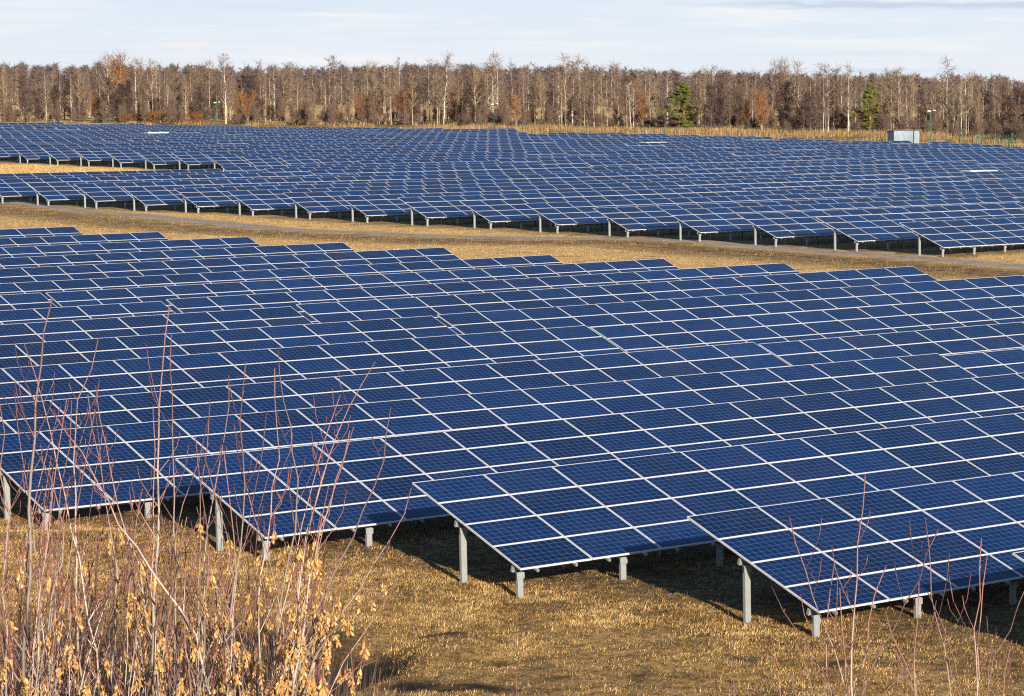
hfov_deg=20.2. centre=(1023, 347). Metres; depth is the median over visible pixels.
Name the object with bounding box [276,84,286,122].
young tree
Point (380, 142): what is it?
solar table
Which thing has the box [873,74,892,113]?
aspen tree
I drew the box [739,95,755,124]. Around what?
willow tree
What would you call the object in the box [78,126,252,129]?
solar table
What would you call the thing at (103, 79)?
birch tree
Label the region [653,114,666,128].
bush
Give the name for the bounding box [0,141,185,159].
solar table
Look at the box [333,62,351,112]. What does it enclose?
birch tree
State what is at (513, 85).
young tree
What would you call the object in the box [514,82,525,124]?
young tree
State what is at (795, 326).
solar table
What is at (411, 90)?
aspen tree
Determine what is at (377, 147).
solar table
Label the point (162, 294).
solar table
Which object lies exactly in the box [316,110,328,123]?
bush
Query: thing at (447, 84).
birch tree
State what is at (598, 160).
solar table
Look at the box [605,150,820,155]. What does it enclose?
solar table
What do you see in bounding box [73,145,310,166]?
solar table
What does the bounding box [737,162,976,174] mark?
solar table
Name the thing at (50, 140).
solar table
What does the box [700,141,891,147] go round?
solar table
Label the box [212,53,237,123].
birch tree
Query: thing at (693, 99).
alder tree
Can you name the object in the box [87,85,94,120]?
young tree
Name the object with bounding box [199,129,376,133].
solar table
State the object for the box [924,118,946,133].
bush
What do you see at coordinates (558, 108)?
birch tree
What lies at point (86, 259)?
solar table
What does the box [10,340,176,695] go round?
maple shrub
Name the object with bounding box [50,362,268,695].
maple shrub
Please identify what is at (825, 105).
young tree
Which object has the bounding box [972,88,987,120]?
young tree
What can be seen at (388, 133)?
solar table
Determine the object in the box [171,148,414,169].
solar table
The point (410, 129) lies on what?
solar table
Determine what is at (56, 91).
alder tree
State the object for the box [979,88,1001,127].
alder tree
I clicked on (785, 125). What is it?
bush
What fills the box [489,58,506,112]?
birch tree
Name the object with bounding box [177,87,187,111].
young tree
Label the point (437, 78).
aspen tree
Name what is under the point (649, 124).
bush
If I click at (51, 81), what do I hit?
aspen tree
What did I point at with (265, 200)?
solar table
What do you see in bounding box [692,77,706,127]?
young tree
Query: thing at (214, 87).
young tree
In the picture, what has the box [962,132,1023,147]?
panel fence
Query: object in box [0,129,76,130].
solar table
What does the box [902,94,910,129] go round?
birch tree
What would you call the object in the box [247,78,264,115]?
alder tree
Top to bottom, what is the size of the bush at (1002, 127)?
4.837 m
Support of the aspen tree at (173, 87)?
on the ground at (646, 669)
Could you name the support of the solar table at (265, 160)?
on the ground at (646, 669)
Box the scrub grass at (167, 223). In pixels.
[0,204,1005,278]
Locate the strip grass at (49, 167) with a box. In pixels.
[0,163,154,173]
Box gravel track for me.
[0,199,1023,268]
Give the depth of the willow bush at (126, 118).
576.83 m
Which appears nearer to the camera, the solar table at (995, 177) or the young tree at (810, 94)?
the solar table at (995, 177)
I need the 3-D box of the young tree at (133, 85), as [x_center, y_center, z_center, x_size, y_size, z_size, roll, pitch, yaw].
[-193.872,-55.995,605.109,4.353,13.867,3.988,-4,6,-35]
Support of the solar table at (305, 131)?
on the ground at (646, 669)
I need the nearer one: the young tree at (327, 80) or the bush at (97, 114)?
the bush at (97, 114)
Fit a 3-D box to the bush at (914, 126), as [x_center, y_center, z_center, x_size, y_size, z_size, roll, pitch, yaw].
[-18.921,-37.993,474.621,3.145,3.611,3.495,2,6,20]
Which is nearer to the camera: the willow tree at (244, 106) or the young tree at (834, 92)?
the young tree at (834, 92)
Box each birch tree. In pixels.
[6,72,19,108]
[35,69,50,120]
[51,70,67,121]
[62,71,76,121]
[87,61,99,105]
[95,57,114,120]
[126,56,146,119]
[142,71,154,109]
[149,66,165,100]
[159,66,168,122]
[162,78,172,122]
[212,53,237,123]
[266,64,287,120]
[321,77,329,110]
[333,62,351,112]
[376,67,393,123]
[388,66,399,123]
[391,57,406,121]
[419,58,435,122]
[432,63,453,123]
[441,61,454,123]
[480,61,498,123]
[487,73,495,122]
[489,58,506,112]
[518,69,538,110]
[547,65,568,123]
[555,86,565,120]
[566,66,581,124]
[602,76,613,126]
[623,82,636,128]
[627,82,638,125]
[634,66,656,103]
[657,72,676,126]
[659,77,671,116]
[706,67,722,125]
[739,78,748,106]
[745,82,758,119]
[789,75,798,114]
[808,72,821,128]
[816,62,832,132]
[819,63,838,130]
[832,74,852,110]
[838,61,858,132]
[851,83,862,121]
[854,71,870,109]
[886,67,907,129]
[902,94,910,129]
[915,91,922,129]
[932,54,965,132]
[946,90,960,127]
[955,75,969,134]
[955,80,964,130]
[966,71,977,131]
[979,76,991,118]
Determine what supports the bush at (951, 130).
on the ground at (646, 669)
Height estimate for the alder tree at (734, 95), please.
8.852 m
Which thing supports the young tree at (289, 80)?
on the ground at (646, 669)
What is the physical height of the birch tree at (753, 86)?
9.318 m
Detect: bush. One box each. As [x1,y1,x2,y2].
[4,107,23,121]
[51,110,62,121]
[91,108,111,122]
[94,108,104,122]
[121,113,131,122]
[128,111,145,122]
[135,108,166,123]
[172,113,187,123]
[188,111,204,122]
[202,107,220,122]
[230,113,237,123]
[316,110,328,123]
[335,107,346,123]
[368,113,379,124]
[394,110,410,124]
[411,112,421,123]
[456,110,473,122]
[461,114,469,124]
[490,110,502,125]
[499,106,514,125]
[591,110,604,126]
[641,115,655,129]
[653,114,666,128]
[654,111,668,127]
[668,119,678,127]
[744,119,755,128]
[747,116,758,129]
[751,112,769,131]
[781,121,789,130]
[788,115,802,130]
[847,119,863,131]
[875,111,893,132]
[896,113,914,129]
[910,118,918,129]
[916,119,932,133]
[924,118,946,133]
[947,122,959,134]
[967,118,985,133]
[980,119,1001,136]
[984,122,1015,138]
[1001,116,1023,141]
[1006,120,1023,141]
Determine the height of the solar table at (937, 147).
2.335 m
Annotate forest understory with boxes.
[0,94,1023,132]
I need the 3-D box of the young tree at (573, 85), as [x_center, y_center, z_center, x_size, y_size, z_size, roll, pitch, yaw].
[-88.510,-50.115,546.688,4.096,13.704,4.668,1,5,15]
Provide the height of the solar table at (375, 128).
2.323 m
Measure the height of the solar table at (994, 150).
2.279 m
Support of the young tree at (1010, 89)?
on the ground at (646, 669)
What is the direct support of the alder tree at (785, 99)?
on the ground at (646, 669)
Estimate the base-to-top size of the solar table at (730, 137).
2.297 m
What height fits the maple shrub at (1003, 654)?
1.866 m
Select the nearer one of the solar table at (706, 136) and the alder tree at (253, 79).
the solar table at (706, 136)
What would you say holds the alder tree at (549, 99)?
on the ground at (646, 669)
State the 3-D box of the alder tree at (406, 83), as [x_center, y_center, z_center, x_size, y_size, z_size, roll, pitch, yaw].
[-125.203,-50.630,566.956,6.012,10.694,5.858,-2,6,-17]
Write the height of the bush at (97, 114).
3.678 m
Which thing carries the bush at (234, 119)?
on the ground at (646, 669)
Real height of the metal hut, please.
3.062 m
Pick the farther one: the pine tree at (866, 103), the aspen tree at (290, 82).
the aspen tree at (290, 82)
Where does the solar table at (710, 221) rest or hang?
on the ground at (646, 669)
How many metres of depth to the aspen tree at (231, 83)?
579.09 m
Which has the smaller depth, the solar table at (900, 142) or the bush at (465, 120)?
the solar table at (900, 142)
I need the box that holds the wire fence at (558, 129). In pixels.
[522,125,1011,146]
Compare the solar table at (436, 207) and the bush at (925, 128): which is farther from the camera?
the bush at (925, 128)
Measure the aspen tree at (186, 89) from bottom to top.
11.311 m
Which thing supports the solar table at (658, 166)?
on the ground at (646, 669)
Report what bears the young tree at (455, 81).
on the ground at (646, 669)
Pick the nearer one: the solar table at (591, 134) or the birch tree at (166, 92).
the solar table at (591, 134)
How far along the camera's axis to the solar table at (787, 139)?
372.42 m
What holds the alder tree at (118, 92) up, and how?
on the ground at (646, 669)
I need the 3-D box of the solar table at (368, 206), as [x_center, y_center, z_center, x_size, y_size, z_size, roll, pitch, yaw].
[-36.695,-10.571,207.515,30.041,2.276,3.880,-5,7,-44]
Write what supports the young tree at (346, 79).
on the ground at (646, 669)
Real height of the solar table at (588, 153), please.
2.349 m
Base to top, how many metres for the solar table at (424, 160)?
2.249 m
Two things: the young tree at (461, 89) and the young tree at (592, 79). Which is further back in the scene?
the young tree at (461, 89)
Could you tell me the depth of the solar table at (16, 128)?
445.50 m
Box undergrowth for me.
[0,571,474,695]
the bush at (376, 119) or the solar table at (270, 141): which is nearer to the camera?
the solar table at (270, 141)
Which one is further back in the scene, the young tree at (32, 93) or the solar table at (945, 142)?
the young tree at (32, 93)
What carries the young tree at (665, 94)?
on the ground at (646, 669)
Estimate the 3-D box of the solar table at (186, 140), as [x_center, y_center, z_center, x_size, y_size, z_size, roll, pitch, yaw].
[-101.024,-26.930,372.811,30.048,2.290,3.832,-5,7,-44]
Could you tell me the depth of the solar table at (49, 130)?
427.33 m
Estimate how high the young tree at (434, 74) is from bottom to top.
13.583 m
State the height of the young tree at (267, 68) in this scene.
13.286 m
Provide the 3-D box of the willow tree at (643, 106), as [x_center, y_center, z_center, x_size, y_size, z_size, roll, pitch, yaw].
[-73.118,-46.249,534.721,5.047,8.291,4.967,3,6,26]
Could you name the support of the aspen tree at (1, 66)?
on the ground at (646, 669)
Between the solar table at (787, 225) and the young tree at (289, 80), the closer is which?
the solar table at (787, 225)
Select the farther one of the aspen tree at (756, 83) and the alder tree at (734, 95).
the alder tree at (734, 95)
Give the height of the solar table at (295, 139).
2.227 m
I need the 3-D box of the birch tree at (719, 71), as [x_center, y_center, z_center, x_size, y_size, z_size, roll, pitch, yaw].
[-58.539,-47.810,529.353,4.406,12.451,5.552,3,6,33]
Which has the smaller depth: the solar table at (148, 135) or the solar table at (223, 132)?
the solar table at (148, 135)
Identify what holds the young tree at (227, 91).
on the ground at (646, 669)
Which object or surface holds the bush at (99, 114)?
on the ground at (646, 669)
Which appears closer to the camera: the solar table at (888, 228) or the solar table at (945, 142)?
the solar table at (888, 228)
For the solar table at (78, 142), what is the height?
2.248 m
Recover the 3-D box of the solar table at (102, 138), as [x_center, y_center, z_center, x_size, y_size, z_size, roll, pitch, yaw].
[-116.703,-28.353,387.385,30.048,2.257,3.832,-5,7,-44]
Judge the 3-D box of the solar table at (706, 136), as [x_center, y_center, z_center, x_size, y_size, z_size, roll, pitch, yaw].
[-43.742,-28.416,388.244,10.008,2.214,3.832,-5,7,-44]
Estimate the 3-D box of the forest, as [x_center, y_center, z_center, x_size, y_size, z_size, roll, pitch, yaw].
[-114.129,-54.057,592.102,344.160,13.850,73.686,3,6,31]
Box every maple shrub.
[0,297,107,695]
[0,515,139,695]
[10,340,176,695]
[44,521,237,695]
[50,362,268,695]
[82,303,207,695]
[156,348,374,695]
[190,540,359,695]
[260,408,411,695]
[325,647,380,695]
[516,664,516,695]
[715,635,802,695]
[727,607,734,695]
[771,474,938,695]
[885,517,1013,695]
[978,592,1023,695]
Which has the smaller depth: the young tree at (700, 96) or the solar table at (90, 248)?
the solar table at (90, 248)
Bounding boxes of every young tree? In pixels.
[0,72,11,102]
[27,76,35,119]
[78,71,88,102]
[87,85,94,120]
[93,75,105,107]
[128,60,140,120]
[155,77,165,122]
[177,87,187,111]
[184,66,195,103]
[211,83,222,123]
[216,57,230,108]
[219,66,231,121]
[229,80,238,113]
[255,61,264,120]
[259,73,270,121]
[263,63,276,120]
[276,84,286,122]
[280,60,296,121]
[292,76,304,122]
[304,64,321,122]
[311,85,318,121]
[315,74,327,121]
[319,58,340,103]
[325,55,346,122]
[343,70,352,104]
[428,62,444,124]
[449,64,459,122]
[456,72,469,114]
[457,66,471,111]
[498,69,509,104]
[503,58,520,122]
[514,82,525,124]
[518,67,530,108]
[524,61,541,124]
[537,81,550,124]
[546,66,562,123]
[564,60,583,125]
[581,62,593,125]
[585,64,603,125]
[588,73,600,125]
[602,61,620,125]
[603,62,621,110]
[611,68,626,124]
[619,89,627,126]
[622,85,630,124]
[630,79,639,125]
[655,78,666,113]
[659,70,670,126]
[668,80,676,115]
[685,71,698,126]
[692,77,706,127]
[707,67,717,109]
[733,83,744,127]
[760,84,769,126]
[763,63,780,129]
[768,60,782,126]
[774,64,785,127]
[777,66,789,119]
[797,89,808,130]
[803,77,816,118]
[820,79,831,129]
[826,62,843,130]
[826,68,843,128]
[841,71,852,129]
[859,70,868,120]
[866,99,872,131]
[874,78,884,114]
[888,69,901,129]
[896,69,906,128]
[907,71,918,119]
[920,86,932,119]
[962,72,975,132]
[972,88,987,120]
[990,100,996,122]
[992,79,1003,118]
[1001,76,1013,121]
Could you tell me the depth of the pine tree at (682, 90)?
500.65 m
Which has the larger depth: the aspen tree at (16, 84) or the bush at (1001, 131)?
the aspen tree at (16, 84)
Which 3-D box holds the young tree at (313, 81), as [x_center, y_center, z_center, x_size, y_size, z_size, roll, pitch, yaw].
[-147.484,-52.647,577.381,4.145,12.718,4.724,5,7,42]
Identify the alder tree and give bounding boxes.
[11,74,39,121]
[18,77,34,119]
[30,87,43,120]
[32,88,45,119]
[47,84,64,114]
[48,73,74,119]
[59,71,88,120]
[96,72,125,122]
[110,84,130,109]
[110,89,120,117]
[115,81,139,115]
[121,80,134,101]
[165,75,192,113]
[184,83,210,123]
[206,83,221,120]
[240,71,258,103]
[242,81,266,115]
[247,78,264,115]
[397,77,421,123]
[407,79,427,116]
[460,83,479,124]
[475,78,490,122]
[539,90,556,120]
[685,86,705,125]
[699,82,723,127]
[703,72,744,129]
[707,89,731,125]
[728,86,742,121]
[775,79,797,128]
[792,89,827,130]
[799,92,817,130]
[806,84,832,128]
[818,82,837,128]
[913,96,928,123]
[939,100,954,127]
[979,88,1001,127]
[992,81,1012,125]
[998,86,1023,124]
[1017,91,1023,123]
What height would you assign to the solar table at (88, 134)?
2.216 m
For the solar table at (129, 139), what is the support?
on the ground at (646, 669)
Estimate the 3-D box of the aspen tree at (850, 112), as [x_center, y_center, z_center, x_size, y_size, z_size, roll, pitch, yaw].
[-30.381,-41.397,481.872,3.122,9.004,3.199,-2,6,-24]
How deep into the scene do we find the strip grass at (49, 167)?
306.62 m
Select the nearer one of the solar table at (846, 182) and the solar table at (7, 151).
the solar table at (846, 182)
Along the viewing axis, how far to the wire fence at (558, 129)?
421.50 m
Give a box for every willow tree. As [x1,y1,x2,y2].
[85,85,102,120]
[227,91,245,120]
[236,88,259,122]
[354,93,365,122]
[360,95,372,122]
[372,90,385,123]
[383,99,394,120]
[388,86,414,124]
[443,87,458,123]
[504,92,521,125]
[633,88,650,126]
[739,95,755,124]
[748,87,775,131]
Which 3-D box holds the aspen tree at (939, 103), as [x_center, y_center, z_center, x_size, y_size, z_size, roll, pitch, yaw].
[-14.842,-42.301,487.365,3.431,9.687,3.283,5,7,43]
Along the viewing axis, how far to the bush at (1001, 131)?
425.04 m
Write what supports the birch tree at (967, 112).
on the ground at (646, 669)
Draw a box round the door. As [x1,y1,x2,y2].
[908,135,913,142]
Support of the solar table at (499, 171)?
on the ground at (646, 669)
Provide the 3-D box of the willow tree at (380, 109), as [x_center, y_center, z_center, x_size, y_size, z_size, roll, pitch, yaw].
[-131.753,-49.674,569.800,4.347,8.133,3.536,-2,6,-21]
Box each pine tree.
[664,81,702,129]
[850,82,887,129]
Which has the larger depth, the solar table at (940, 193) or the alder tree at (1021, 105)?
the alder tree at (1021, 105)
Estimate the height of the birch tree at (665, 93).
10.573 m
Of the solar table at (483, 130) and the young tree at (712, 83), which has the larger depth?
the young tree at (712, 83)
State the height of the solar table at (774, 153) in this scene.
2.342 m
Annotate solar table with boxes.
[0,122,63,123]
[0,123,82,124]
[0,124,144,127]
[0,128,33,128]
[0,128,54,129]
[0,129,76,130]
[0,130,91,131]
[0,131,148,133]
[0,132,172,136]
[0,133,197,137]
[0,137,75,139]
[0,139,101,141]
[0,140,128,142]
[0,141,157,143]
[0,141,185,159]
[0,142,216,161]
[0,169,222,176]
[0,171,264,198]
[0,172,311,202]
[0,226,82,237]
[0,232,167,246]
[0,237,259,257]
[0,242,353,268]
[0,247,459,282]
[0,255,562,306]
[0,293,56,310]
[0,301,174,324]
[0,306,312,344]
[0,316,457,368]
[0,325,623,403]
[0,342,789,476]
[0,353,975,529]
[10,130,123,131]
[12,125,145,128]
[13,144,245,163]
[25,133,222,137]
[27,175,354,205]
[34,125,197,128]
[42,145,269,164]
[46,259,678,312]
[51,134,249,138]
[56,125,228,129]
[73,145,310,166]
[74,175,407,208]
[76,135,277,139]
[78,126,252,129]
[102,127,276,130]
[104,136,272,140]
[105,146,343,167]
[122,178,455,211]
[126,127,300,131]
[131,136,333,141]
[137,148,376,169]
[149,128,325,132]
[159,137,362,141]
[166,263,799,323]
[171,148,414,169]
[173,179,512,212]
[174,128,351,133]
[175,373,1023,560]
[187,138,385,143]
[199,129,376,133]
[207,150,449,171]
[217,138,423,144]
[222,161,495,172]
[225,130,403,134]
[227,181,566,215]
[242,151,485,165]
[247,140,454,144]
[251,131,431,135]
[265,162,541,175]
[278,131,457,135]
[278,141,485,146]
[279,152,526,165]
[283,183,626,218]
[296,266,937,334]
[306,132,486,136]
[308,164,587,175]
[310,141,520,147]
[317,154,564,164]
[327,127,363,129]
[334,133,516,137]
[339,185,681,222]
[343,143,541,148]
[352,127,399,129]
[356,166,635,178]
[358,155,603,163]
[363,134,546,137]
[378,128,442,130]
[378,143,590,150]
[393,134,577,139]
[398,186,745,225]
[405,128,519,131]
[405,168,684,179]
[412,412,1023,597]
[413,144,625,151]
[423,135,608,140]
[431,129,518,131]
[437,275,1023,347]
[449,145,662,152]
[455,136,639,140]
[456,169,740,182]
[459,130,517,132]
[459,189,807,228]
[486,146,700,154]
[487,137,668,142]
[488,131,517,133]
[496,154,733,164]
[509,171,793,182]
[520,137,707,142]
[524,191,878,233]
[525,147,737,155]
[540,155,777,166]
[547,132,584,135]
[554,138,742,143]
[565,148,781,155]
[565,173,847,186]
[578,133,624,136]
[586,156,826,168]
[590,139,775,145]
[591,295,1023,363]
[593,195,944,236]
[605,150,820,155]
[609,134,666,136]
[623,174,908,187]
[625,140,814,146]
[634,159,872,169]
[641,135,698,136]
[662,141,849,147]
[663,196,1019,241]
[681,177,967,188]
[683,136,729,138]
[685,160,925,172]
[687,471,1023,636]
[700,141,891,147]
[707,136,754,139]
[732,148,938,156]
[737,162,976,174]
[737,202,1023,246]
[740,143,927,149]
[741,137,773,139]
[744,179,1023,190]
[758,322,1023,365]
[777,138,798,139]
[777,149,985,159]
[780,143,969,150]
[790,164,1023,175]
[807,183,1023,192]
[816,208,1023,250]
[821,144,1003,149]
[823,151,1023,160]
[847,167,1023,177]
[873,153,1023,162]
[873,188,1023,198]
[890,140,911,143]
[899,217,1023,256]
[905,170,1023,180]
[922,156,1023,164]
[929,141,951,143]
[939,147,1021,149]
[941,192,1023,198]
[943,348,1023,376]
[963,173,1023,180]
[974,159,1023,164]
[982,148,1023,151]
[1012,551,1023,561]
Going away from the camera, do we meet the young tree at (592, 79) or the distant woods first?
the young tree at (592, 79)
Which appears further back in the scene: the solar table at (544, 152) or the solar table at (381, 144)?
the solar table at (381, 144)
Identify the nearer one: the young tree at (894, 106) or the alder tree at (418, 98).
the young tree at (894, 106)
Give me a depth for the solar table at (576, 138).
371.21 m
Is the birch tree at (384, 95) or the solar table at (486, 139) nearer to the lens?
the solar table at (486, 139)
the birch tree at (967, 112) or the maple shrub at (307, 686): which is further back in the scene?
the birch tree at (967, 112)
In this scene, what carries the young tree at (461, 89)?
on the ground at (646, 669)
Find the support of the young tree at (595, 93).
on the ground at (646, 669)
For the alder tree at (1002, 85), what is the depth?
488.74 m
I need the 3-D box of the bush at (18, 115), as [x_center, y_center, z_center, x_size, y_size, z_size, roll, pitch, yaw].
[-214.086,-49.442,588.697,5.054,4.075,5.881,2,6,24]
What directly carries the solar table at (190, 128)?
on the ground at (646, 669)
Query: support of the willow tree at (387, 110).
on the ground at (646, 669)
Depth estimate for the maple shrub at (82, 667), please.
11.63 m
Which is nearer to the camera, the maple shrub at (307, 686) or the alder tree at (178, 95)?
the maple shrub at (307, 686)
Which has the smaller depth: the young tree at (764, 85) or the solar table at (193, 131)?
the solar table at (193, 131)
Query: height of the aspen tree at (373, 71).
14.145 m
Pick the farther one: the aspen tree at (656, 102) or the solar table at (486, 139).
the aspen tree at (656, 102)
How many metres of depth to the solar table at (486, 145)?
339.35 m
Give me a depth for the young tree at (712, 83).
534.96 m
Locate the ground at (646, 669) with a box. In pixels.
[0,91,1023,695]
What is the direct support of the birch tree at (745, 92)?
on the ground at (646, 669)
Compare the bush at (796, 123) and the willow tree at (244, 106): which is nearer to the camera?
the bush at (796, 123)
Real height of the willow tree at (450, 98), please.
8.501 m
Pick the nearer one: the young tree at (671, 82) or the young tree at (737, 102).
the young tree at (737, 102)
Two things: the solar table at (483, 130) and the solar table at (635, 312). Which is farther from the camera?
the solar table at (483, 130)
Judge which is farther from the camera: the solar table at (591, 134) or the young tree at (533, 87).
the young tree at (533, 87)
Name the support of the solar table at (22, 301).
on the ground at (646, 669)
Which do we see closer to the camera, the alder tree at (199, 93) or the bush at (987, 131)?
the bush at (987, 131)
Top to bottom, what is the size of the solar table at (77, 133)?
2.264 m
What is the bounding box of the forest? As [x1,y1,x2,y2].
[0,65,1023,130]
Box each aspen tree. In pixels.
[0,62,12,110]
[8,63,26,120]
[40,72,52,119]
[46,67,58,120]
[70,67,84,120]
[93,51,129,120]
[100,46,133,105]
[132,57,150,113]
[141,54,161,110]
[164,71,180,122]
[179,73,192,116]
[188,61,205,122]
[195,56,216,109]
[228,80,237,118]
[273,67,291,118]
[283,60,300,121]
[289,63,308,109]
[345,73,359,123]
[359,61,379,122]
[364,61,381,103]
[378,68,389,124]
[382,68,402,124]
[403,71,420,124]
[416,65,431,123]
[426,67,439,122]
[432,72,445,121]
[434,50,457,99]
[450,60,467,101]
[465,62,483,123]
[477,65,490,124]
[481,51,511,109]
[528,71,547,121]
[552,51,576,124]
[567,56,592,125]
[574,80,592,126]
[592,62,609,126]
[642,72,657,116]
[648,80,663,119]
[697,63,710,126]
[745,69,761,127]
[771,56,794,104]
[784,60,809,104]
[843,86,853,130]
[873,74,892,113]
[879,67,896,115]
[882,68,903,127]
[902,70,920,123]
[926,74,940,114]
[933,84,948,132]
[935,71,953,132]
[948,83,964,133]
[968,83,983,131]
[1012,78,1023,104]
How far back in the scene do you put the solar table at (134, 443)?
70.37 m
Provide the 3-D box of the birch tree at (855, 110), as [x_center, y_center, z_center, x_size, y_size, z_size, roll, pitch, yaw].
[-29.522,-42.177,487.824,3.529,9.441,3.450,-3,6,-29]
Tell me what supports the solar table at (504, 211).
on the ground at (646, 669)
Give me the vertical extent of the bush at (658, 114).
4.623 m
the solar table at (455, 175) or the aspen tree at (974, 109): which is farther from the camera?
the aspen tree at (974, 109)
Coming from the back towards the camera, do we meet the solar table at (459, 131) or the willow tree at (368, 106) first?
the willow tree at (368, 106)
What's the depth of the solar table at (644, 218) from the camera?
180.92 m
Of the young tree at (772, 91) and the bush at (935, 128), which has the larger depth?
the young tree at (772, 91)
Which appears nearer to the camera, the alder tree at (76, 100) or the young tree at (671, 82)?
the young tree at (671, 82)
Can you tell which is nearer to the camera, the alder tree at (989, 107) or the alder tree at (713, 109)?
the alder tree at (989, 107)
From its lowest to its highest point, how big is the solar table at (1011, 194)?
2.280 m
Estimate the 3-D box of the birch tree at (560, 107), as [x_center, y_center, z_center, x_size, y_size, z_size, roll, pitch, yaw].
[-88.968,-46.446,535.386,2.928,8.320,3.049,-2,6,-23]
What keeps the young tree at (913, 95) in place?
on the ground at (646, 669)
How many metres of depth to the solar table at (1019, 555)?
47.66 m
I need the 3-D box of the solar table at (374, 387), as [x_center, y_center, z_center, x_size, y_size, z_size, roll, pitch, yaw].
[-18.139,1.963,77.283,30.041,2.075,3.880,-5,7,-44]
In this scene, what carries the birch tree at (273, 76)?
on the ground at (646, 669)
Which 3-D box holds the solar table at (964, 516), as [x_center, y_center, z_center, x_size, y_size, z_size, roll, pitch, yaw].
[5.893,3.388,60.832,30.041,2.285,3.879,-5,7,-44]
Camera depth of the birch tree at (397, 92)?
574.36 m
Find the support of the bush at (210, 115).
on the ground at (646, 669)
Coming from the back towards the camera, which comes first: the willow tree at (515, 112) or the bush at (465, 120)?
the willow tree at (515, 112)
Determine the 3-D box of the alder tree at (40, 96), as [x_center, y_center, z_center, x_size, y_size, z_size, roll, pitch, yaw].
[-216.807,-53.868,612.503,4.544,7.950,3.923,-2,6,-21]
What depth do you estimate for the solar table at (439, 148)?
334.01 m
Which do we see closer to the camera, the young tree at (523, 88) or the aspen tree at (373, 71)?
the young tree at (523, 88)
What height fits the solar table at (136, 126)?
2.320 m
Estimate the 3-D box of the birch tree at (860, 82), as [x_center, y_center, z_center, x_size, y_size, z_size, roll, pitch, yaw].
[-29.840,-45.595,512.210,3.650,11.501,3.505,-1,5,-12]
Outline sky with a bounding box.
[0,0,1023,90]
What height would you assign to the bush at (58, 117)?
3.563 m
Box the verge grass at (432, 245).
[0,211,1023,280]
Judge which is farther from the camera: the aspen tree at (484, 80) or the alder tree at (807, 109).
the aspen tree at (484, 80)
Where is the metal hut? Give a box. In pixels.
[886,130,919,143]
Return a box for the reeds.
[25,119,1022,147]
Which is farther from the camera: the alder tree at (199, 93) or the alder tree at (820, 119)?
the alder tree at (199, 93)
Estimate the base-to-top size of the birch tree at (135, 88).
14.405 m
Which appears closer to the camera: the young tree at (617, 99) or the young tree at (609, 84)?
the young tree at (609, 84)
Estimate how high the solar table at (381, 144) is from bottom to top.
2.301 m
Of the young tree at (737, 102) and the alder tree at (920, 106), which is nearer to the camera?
the alder tree at (920, 106)
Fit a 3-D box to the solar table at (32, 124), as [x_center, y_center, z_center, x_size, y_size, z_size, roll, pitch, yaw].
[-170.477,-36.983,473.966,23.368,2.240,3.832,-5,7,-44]
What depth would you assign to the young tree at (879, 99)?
495.03 m
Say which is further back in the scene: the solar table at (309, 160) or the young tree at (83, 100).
the young tree at (83, 100)
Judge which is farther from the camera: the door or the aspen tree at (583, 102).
the aspen tree at (583, 102)
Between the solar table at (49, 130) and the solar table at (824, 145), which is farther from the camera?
the solar table at (49, 130)
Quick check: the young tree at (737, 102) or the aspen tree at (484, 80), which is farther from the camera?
the aspen tree at (484, 80)
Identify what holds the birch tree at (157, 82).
on the ground at (646, 669)
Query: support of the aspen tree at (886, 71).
on the ground at (646, 669)
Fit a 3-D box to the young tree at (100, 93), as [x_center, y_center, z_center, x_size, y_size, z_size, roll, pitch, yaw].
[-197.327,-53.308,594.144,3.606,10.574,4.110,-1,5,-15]
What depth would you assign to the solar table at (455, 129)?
435.24 m
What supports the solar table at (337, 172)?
on the ground at (646, 669)
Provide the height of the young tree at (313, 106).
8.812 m
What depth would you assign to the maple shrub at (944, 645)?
9.44 m
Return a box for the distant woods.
[0,60,1023,109]
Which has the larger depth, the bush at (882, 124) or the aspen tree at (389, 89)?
the aspen tree at (389, 89)
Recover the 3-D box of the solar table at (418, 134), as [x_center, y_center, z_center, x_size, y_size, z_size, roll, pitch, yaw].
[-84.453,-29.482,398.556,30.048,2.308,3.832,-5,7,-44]
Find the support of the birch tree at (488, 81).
on the ground at (646, 669)
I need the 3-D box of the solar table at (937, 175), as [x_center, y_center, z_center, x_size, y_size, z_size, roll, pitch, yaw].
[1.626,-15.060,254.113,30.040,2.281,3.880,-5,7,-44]
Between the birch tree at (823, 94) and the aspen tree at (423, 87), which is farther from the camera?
the aspen tree at (423, 87)
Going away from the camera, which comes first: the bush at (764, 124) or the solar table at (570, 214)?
the solar table at (570, 214)
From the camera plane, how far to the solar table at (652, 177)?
243.15 m
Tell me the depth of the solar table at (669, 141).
359.23 m
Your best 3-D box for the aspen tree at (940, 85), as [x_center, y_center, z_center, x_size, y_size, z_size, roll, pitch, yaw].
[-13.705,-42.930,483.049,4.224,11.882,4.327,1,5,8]
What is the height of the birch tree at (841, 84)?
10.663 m
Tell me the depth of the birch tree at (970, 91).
486.16 m
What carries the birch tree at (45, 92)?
on the ground at (646, 669)

